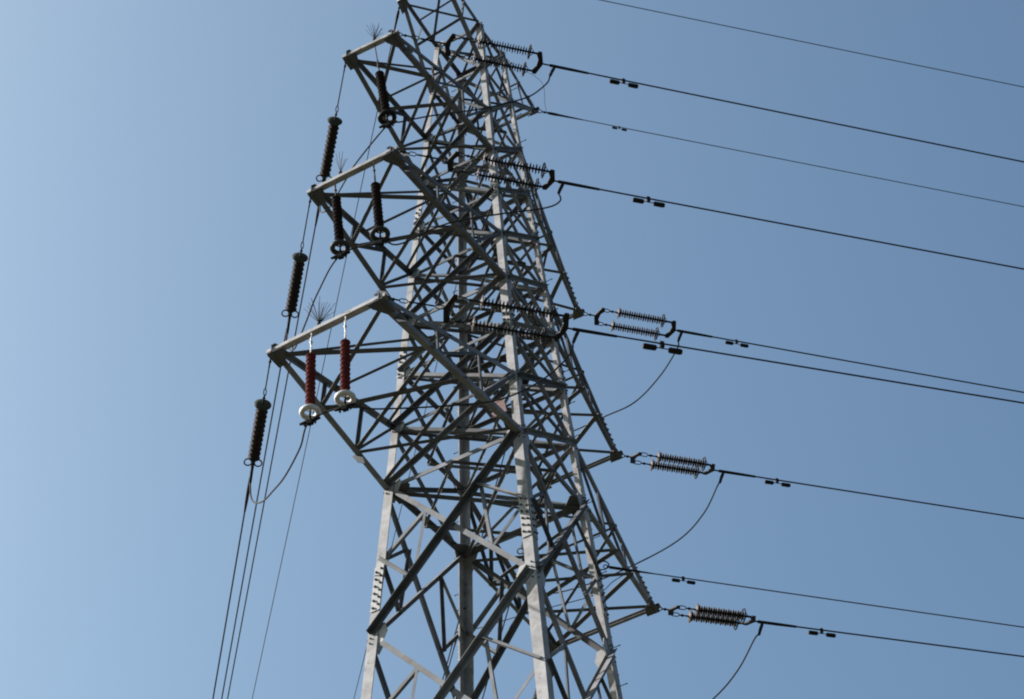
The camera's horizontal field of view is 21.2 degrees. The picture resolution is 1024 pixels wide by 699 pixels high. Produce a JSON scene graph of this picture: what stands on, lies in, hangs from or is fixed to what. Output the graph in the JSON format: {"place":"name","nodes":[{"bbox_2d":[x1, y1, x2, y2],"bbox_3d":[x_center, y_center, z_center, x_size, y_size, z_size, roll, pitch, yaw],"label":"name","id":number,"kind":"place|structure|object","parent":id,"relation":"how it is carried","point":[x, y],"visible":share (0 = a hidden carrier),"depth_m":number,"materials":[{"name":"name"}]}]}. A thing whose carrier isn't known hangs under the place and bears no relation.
{"place":"outdoors","nodes":[
{"label":"outdoors","id":0,"kind":"place"},
{"bbox_2d":[0,0,1023,698],"label":"sky","id":1,"kind":"structure","parent":0,"point":[160,160],"materials":[{"name":"blue"}]},
{"bbox_3d":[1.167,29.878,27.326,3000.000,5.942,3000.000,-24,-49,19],"label":"ground","id":2,"kind":"structure","parent":0,"visible":0},
{"bbox_2d":[266,0,660,698],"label":"lattice tower","id":3,"kind":"structure","parent":2,"relation":"on","point":[464,430],"depth_m":55.71,"materials":[{"name":"metal"}]},
{"bbox_2d":[243,359,271,512],"bbox_3d":[-4.923,1.634,52.782,0.373,0.510,4.111,6,-46,-9],"label":"insulator string","id":4,"kind":"object","parent":3,"relation":"attached to","point":[263,405],"visible":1,"depth_m":52.72,"materials":[{"name":"black ceramic"}]},
{"bbox_2d":[212,513,244,698],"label":"overhead wire","id":5,"kind":"object","parent":4,"relation":"attached to","point":[228,605],"visible":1,"depth_m":55.63,"materials":[{"name":"metal"}]},
{"bbox_2d":[281,197,311,341],"bbox_3d":[-4.473,-1.456,56.465,0.373,0.546,4.469,6,-46,-9],"label":"insulator string","id":6,"kind":"object","parent":3,"relation":"attached to","point":[300,258],"visible":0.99,"depth_m":56.46,"materials":[{"name":"black ceramic"}]},
{"bbox_2d":[221,367,280,698],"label":"overhead wire","id":7,"kind":"object","parent":6,"relation":"attached to","point":[251,530],"visible":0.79,"depth_m":60.83,"materials":[{"name":"metal"}]},
{"bbox_2d":[299,333,320,426],"bbox_3d":[-3.712,0.541,50.317,0.400,2.377,0.399,-24,-49,19],"label":"jumper insulator","id":8,"kind":"object","parent":3,"relation":"hanging from","point":[309,406],"visible":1,"depth_m":49.98,"materials":[{"name":"ceramic"}]},
{"bbox_2d":[249,341,573,503],"bbox_3d":[-2.562,1.240,50.685,7.295,2.212,2.586,-24,-49,19],"label":"jumper cable","id":9,"kind":"object","parent":8,"relation":"hanging from","point":[534,384],"visible":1,"depth_m":49.54,"materials":[{"name":"metal"}]},
{"bbox_2d":[307,297,334,324],"bbox_3d":[-3.592,-0.672,51.391,0.565,0.562,0.540,19,-49,-20],"label":"bird spike","id":10,"kind":"object","parent":3,"relation":"attached to","point":[320,320],"visible":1,"depth_m":51.32,"materials":[{"name":"grey metal"}]},
{"bbox_2d":[315,62,345,226],"bbox_3d":[-3.984,-4.510,59.820,0.373,0.553,4.549,6,-46,-9],"label":"insulator string","id":11,"kind":"object","parent":3,"relation":"attached to","point":[334,122],"visible":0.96,"depth_m":59.81,"materials":[{"name":"black ceramic"}]},
{"bbox_2d":[227,227,315,698],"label":"overhead wire","id":12,"kind":"object","parent":11,"relation":"attached to","point":[271,464],"visible":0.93,"depth_m":65.70,"materials":[{"name":"metal"}]},
{"bbox_2d":[330,181,350,260],"bbox_3d":[-3.399,-2.574,54.042,0.408,2.301,0.400,-24,-49,19],"label":"jumper insulator","id":13,"kind":"object","parent":3,"relation":"hanging from","point":[339,241],"visible":1,"depth_m":53.72,"materials":[{"name":"black ceramic"}]},
{"bbox_2d":[335,151,346,173],"bbox_3d":[-3.447,-3.749,55.130,0.223,0.612,0.227,21,-50,-22],"label":"bird spike","id":14,"kind":"object","parent":3,"relation":"attached to","point":[340,171],"visible":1,"depth_m":55.09,"materials":[{"name":"grey metal"}]},
{"bbox_2d":[334,316,355,412],"bbox_3d":[-3.056,0.256,50.024,0.400,2.445,0.399,-24,-49,19],"label":"jumper insulator","id":15,"kind":"object","parent":3,"relation":"hanging from","point":[344,392],"visible":1,"depth_m":49.65,"materials":[{"name":"ceramic"}]},
{"bbox_2d":[367,23,381,39],"bbox_3d":[-2.940,-6.751,58.409,0.364,0.421,0.386,-24,-49,19],"label":"bird spike","id":16,"kind":"object","parent":3,"relation":"attached to","point":[374,35],"visible":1,"depth_m":58.37,"materials":[{"name":"grey metal"}]},
{"bbox_2d":[370,161,390,246],"bbox_3d":[-2.598,-2.880,53.669,0.408,2.471,0.400,-24,-49,19],"label":"jumper insulator","id":17,"kind":"object","parent":3,"relation":"hanging from","point":[379,227],"visible":1,"depth_m":53.28,"materials":[{"name":"black ceramic"}]},
{"bbox_2d":[285,192,561,350],"bbox_3d":[-2.399,-1.690,54.478,6.842,2.206,2.724,-24,-49,19],"label":"jumper cable","id":18,"kind":"object","parent":17,"relation":"hanging from","point":[558,202],"visible":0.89,"depth_m":53.60,"materials":[{"name":"metal"}]},
{"bbox_2d":[374,45,396,128],"bbox_3d":[-2.626,-5.531,57.209,0.401,2.745,0.399,-35,-53,27],"label":"jumper insulator","id":19,"kind":"object","parent":3,"relation":"hanging from","point":[386,112],"visible":1,"depth_m":56.73,"materials":[{"name":"black ceramic"}]},
{"bbox_2d":[319,75,550,212],"bbox_3d":[-2.317,-4.416,57.846,6.093,2.602,2.422,-27,-50,21],"label":"jumper cable","id":20,"kind":"object","parent":19,"relation":"hanging from","point":[543,86],"visible":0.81,"depth_m":56.87,"materials":[{"name":"metal"}]},
{"bbox_2d":[394,7,399,29],"bbox_3d":[-2.692,-7.645,63.517,0.069,0.166,1.177,7,-46,-10],"label":"wire dead end","id":21,"kind":"object","parent":3,"relation":"attached to","point":[397,16],"visible":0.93,"depth_m":63.43,"materials":[{"name":"grey metal"}]},
{"bbox_2d":[252,45,391,698],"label":"overhead wire","id":22,"kind":"object","parent":21,"relation":"hanging from","point":[316,396],"visible":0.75,"depth_m":71.31,"materials":[{"name":"metal"}]},
{"bbox_2d":[399,32,588,76],"bbox_3d":[-0.422,-6.247,58.279,4.272,0.613,0.797,9,-47,-12],"label":"insulator string","id":23,"kind":"object","parent":3,"relation":"attached to","point":[534,70],"visible":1,"depth_m":58.40,"materials":[{"name":"black ceramic"}]},
{"bbox_2d":[589,73,1023,162],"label":"overhead wire","id":24,"kind":"object","parent":23,"relation":"attached to","point":[806,117],"visible":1,"depth_m":59.47,"materials":[{"name":"metal"}]},
{"bbox_2d":[609,78,638,88],"bbox_3d":[2.404,-5.749,58.787,0.640,0.218,0.099,8,-46,-11],"label":"vibration damper","id":25,"kind":"object","parent":24,"relation":"attached to","point":[618,82],"visible":1,"depth_m":58.74,"materials":[{"name":"black metal"}]},
{"bbox_2d":[398,149,599,193],"bbox_3d":[-0.296,-3.548,54.708,4.256,0.662,0.884,9,-47,-12],"label":"insulator string","id":26,"kind":"object","parent":3,"relation":"attached to","point":[485,159],"visible":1,"depth_m":54.81,"materials":[{"name":"black ceramic"}]},
{"bbox_2d":[600,189,1023,269],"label":"overhead wire","id":27,"kind":"object","parent":26,"relation":"attached to","point":[812,229],"visible":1,"depth_m":55.87,"materials":[{"name":"metal"}]},
{"bbox_2d":[632,196,664,207],"bbox_3d":[2.763,-3.005,55.254,0.673,0.225,0.104,8,-46,-11],"label":"vibration damper","id":28,"kind":"object","parent":27,"relation":"attached to","point":[648,200],"visible":1,"depth_m":55.21,"materials":[{"name":"black metal"}]},
{"bbox_2d":[492,397,506,417],"bbox_3d":[-0.268,1.145,54.053,0.360,0.460,0.012,-24,-49,19],"label":"sign plate","id":29,"kind":"object","parent":3,"relation":"attached to","point":[501,404],"visible":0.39,"depth_m":54.04,"materials":[{"name":"white metal"}]},
{"bbox_2d":[386,294,616,343],"bbox_3d":[-0.217,-0.551,50.993,4.538,0.611,1.018,9,-47,-12],"label":"insulator string","id":30,"kind":"object","parent":3,"relation":"attached to","point":[483,303],"visible":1,"depth_m":51.10,"materials":[{"name":"black ceramic"}]},
{"bbox_2d":[617,335,1023,403],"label":"overhead wire","id":31,"kind":"object","parent":30,"relation":"attached to","point":[821,369],"visible":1,"depth_m":52.20,"materials":[{"name":"metal"}]},
{"bbox_2d":[642,341,682,354],"bbox_3d":[2.837,-0.051,51.581,0.772,0.250,0.120,8,-46,-11],"label":"vibration damper","id":32,"kind":"object","parent":31,"relation":"attached to","point":[653,347],"visible":1,"depth_m":51.53,"materials":[{"name":"black metal"}]},
{"bbox_2d":[522,348,535,400],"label":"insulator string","id":33,"kind":"object","parent":3,"relation":"attached to","point":[524,381],"visible":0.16,"depth_m":65.24,"materials":[{"name":"brown ceramic"}]},
{"bbox_2d":[440,453,504,687],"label":"overhead wire","id":34,"kind":"object","parent":33,"relation":"attached to","point":[472,571],"visible":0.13,"depth_m":70.46,"materials":[{"name":"metal"}]},
{"bbox_2d":[517,495,542,571],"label":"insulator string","id":35,"kind":"object","parent":3,"relation":"attached to","point":[539,498],"visible":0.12,"depth_m":62.67,"materials":[{"name":"brown ceramic"}]},
{"bbox_2d":[482,605,509,698],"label":"overhead wire","id":36,"kind":"object","parent":35,"relation":"attached to","point":[496,647],"visible":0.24,"depth_m":64.31,"materials":[{"name":"metal"}]},
{"bbox_2d":[533,673,553,698],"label":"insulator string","id":37,"kind":"object","parent":3,"relation":"attached to","point":[535,695],"visible":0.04,"depth_m":58.92,"materials":[{"name":"brown"}]},
{"bbox_2d":[539,110,582,119],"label":"wire dead end","id":38,"kind":"object","parent":3,"relation":"attached to","point":[552,113],"visible":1,"depth_m":65.71,"materials":[{"name":"grey metal"}]},
{"bbox_2d":[505,57,546,111],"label":"jumper cable","id":39,"kind":"object","parent":38,"relation":"attached to","point":[536,77],"visible":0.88,"depth_m":65.94,"materials":[{"name":"metal"}]},
{"bbox_2d":[584,120,1023,206],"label":"overhead wire","id":40,"kind":"object","parent":38,"relation":"attached to","point":[802,163],"visible":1,"depth_m":66.71,"materials":[{"name":"metal"}]},
{"bbox_2d":[597,560,653,573],"bbox_3d":[2.236,4.303,53.941,1.196,0.079,0.285,3,-46,-6],"label":"wire dead end","id":41,"kind":"object","parent":3,"relation":"attached to","point":[619,568],"visible":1,"depth_m":53.94,"materials":[{"name":"black metal"}]},
{"bbox_2d":[477,571,630,628],"bbox_3d":[0.546,5.136,54.443,4.035,0.712,0.421,-24,-49,19],"label":"jumper cable","id":42,"kind":"object","parent":41,"relation":"attached to","point":[572,601],"visible":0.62,"depth_m":53.89,"materials":[{"name":"metal"}]},
{"bbox_2d":[654,573,1023,627],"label":"overhead wire","id":43,"kind":"object","parent":41,"relation":"attached to","point":[838,600],"visible":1,"depth_m":54.78,"materials":[{"name":"metal"}]},
{"bbox_2d":[671,576,695,584],"bbox_3d":[3.399,4.572,54.157,0.483,0.156,0.075,8,-46,-11],"label":"vibration damper","id":44,"kind":"object","parent":43,"relation":"attached to","point":[683,579],"visible":1,"depth_m":54.12,"materials":[{"name":"black metal"}]},
{"bbox_2d":[584,307,712,341],"bbox_3d":[3.185,-0.519,64.299,3.217,0.626,0.867,9,-47,-12],"label":"insulator string","id":45,"kind":"object","parent":3,"relation":"attached to","point":[619,312],"visible":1,"depth_m":64.37,"materials":[{"name":"grey ceramic"}]},
{"bbox_2d":[525,341,678,437],"bbox_3d":[2.098,1.152,64.567,4.422,1.506,0.211,-25,-49,20],"label":"jumper cable","id":46,"kind":"object","parent":45,"relation":"hanging from","point":[637,399],"visible":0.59,"depth_m":63.84,"materials":[{"name":"metal"}]},
{"bbox_2d":[712,336,1023,392],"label":"overhead wire","id":47,"kind":"object","parent":45,"relation":"attached to","point":[869,364],"visible":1,"depth_m":65.27,"materials":[{"name":"metal"}]},
{"bbox_2d":[725,339,748,347],"bbox_3d":[5.322,-0.154,64.686,0.572,0.190,0.088,8,-46,-11],"label":"vibration damper","id":48,"kind":"object","parent":47,"relation":"attached to","point":[736,342],"visible":1,"depth_m":64.65,"materials":[{"name":"black metal"}]},
{"bbox_2d":[622,451,755,483],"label":"insulator string","id":49,"kind":"object","parent":3,"relation":"attached to","point":[681,469],"visible":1,"depth_m":61.28,"materials":[{"name":"grey ceramic"}]},
{"bbox_2d":[554,482,719,593],"bbox_3d":[2.476,4.455,61.519,5.176,1.484,0.150,-26,-49,20],"label":"jumper cable","id":50,"kind":"object","parent":49,"relation":"hanging from","point":[667,546],"visible":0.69,"depth_m":60.78,"materials":[{"name":"metal"}]},
{"bbox_2d":[756,476,1023,518],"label":"overhead wire","id":51,"kind":"object","parent":49,"relation":"attached to","point":[890,497],"visible":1,"depth_m":62.11,"materials":[{"name":"metal"}]},
{"bbox_2d":[764,478,790,486],"bbox_3d":[5.983,2.992,61.588,0.604,0.196,0.094,8,-46,-11],"label":"vibration damper","id":52,"kind":"object","parent":51,"relation":"attached to","point":[777,482],"visible":1,"depth_m":61.55,"materials":[{"name":"black metal"}]},
{"bbox_2d":[660,603,796,635],"bbox_3d":[4.526,5.699,57.568,3.100,0.632,0.788,7,-46,-10],"label":"insulator string","id":53,"kind":"object","parent":3,"relation":"attached to","point":[701,612],"visible":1,"depth_m":57.58,"materials":[{"name":"black ceramic"}]},
{"bbox_2d":[712,634,758,698],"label":"jumper cable","id":54,"kind":"object","parent":53,"relation":"hanging from","point":[723,688],"visible":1,"depth_m":57.11,"materials":[{"name":"metal"}]},
{"bbox_2d":[797,626,1023,656],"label":"overhead wire","id":55,"kind":"object","parent":53,"relation":"attached to","point":[911,641],"visible":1,"depth_m":58.39,"materials":[{"name":"metal"}]},
{"bbox_2d":[808,628,835,637],"bbox_3d":[6.575,6.004,57.966,0.603,0.190,0.094,8,-46,-11],"label":"vibration damper","id":56,"kind":"object","parent":55,"relation":"attached to","point":[832,635],"visible":1,"depth_m":57.92,"materials":[{"name":"black metal"}]},
{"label":"wire dead end","id":57,"kind":"object","parent":3,"relation":"attached to","visible":0},
{"bbox_2d":[601,0,1022,86],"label":"overhead wire","id":58,"kind":"object","parent":57,"relation":"attached to","point":[809,43],"visible":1,"depth_m":63.93,"materials":[{"name":"metal"}]},
{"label":"wire dead end","id":59,"kind":"object","parent":3,"relation":"attached to","visible":0},
{"bbox_2d":[354,187,480,697],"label":"overhead wire","id":60,"kind":"object","parent":59,"relation":"attached to","point":[401,505],"visible":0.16,"depth_m":73.71,"materials":[{"name":"metal"}]}
]}

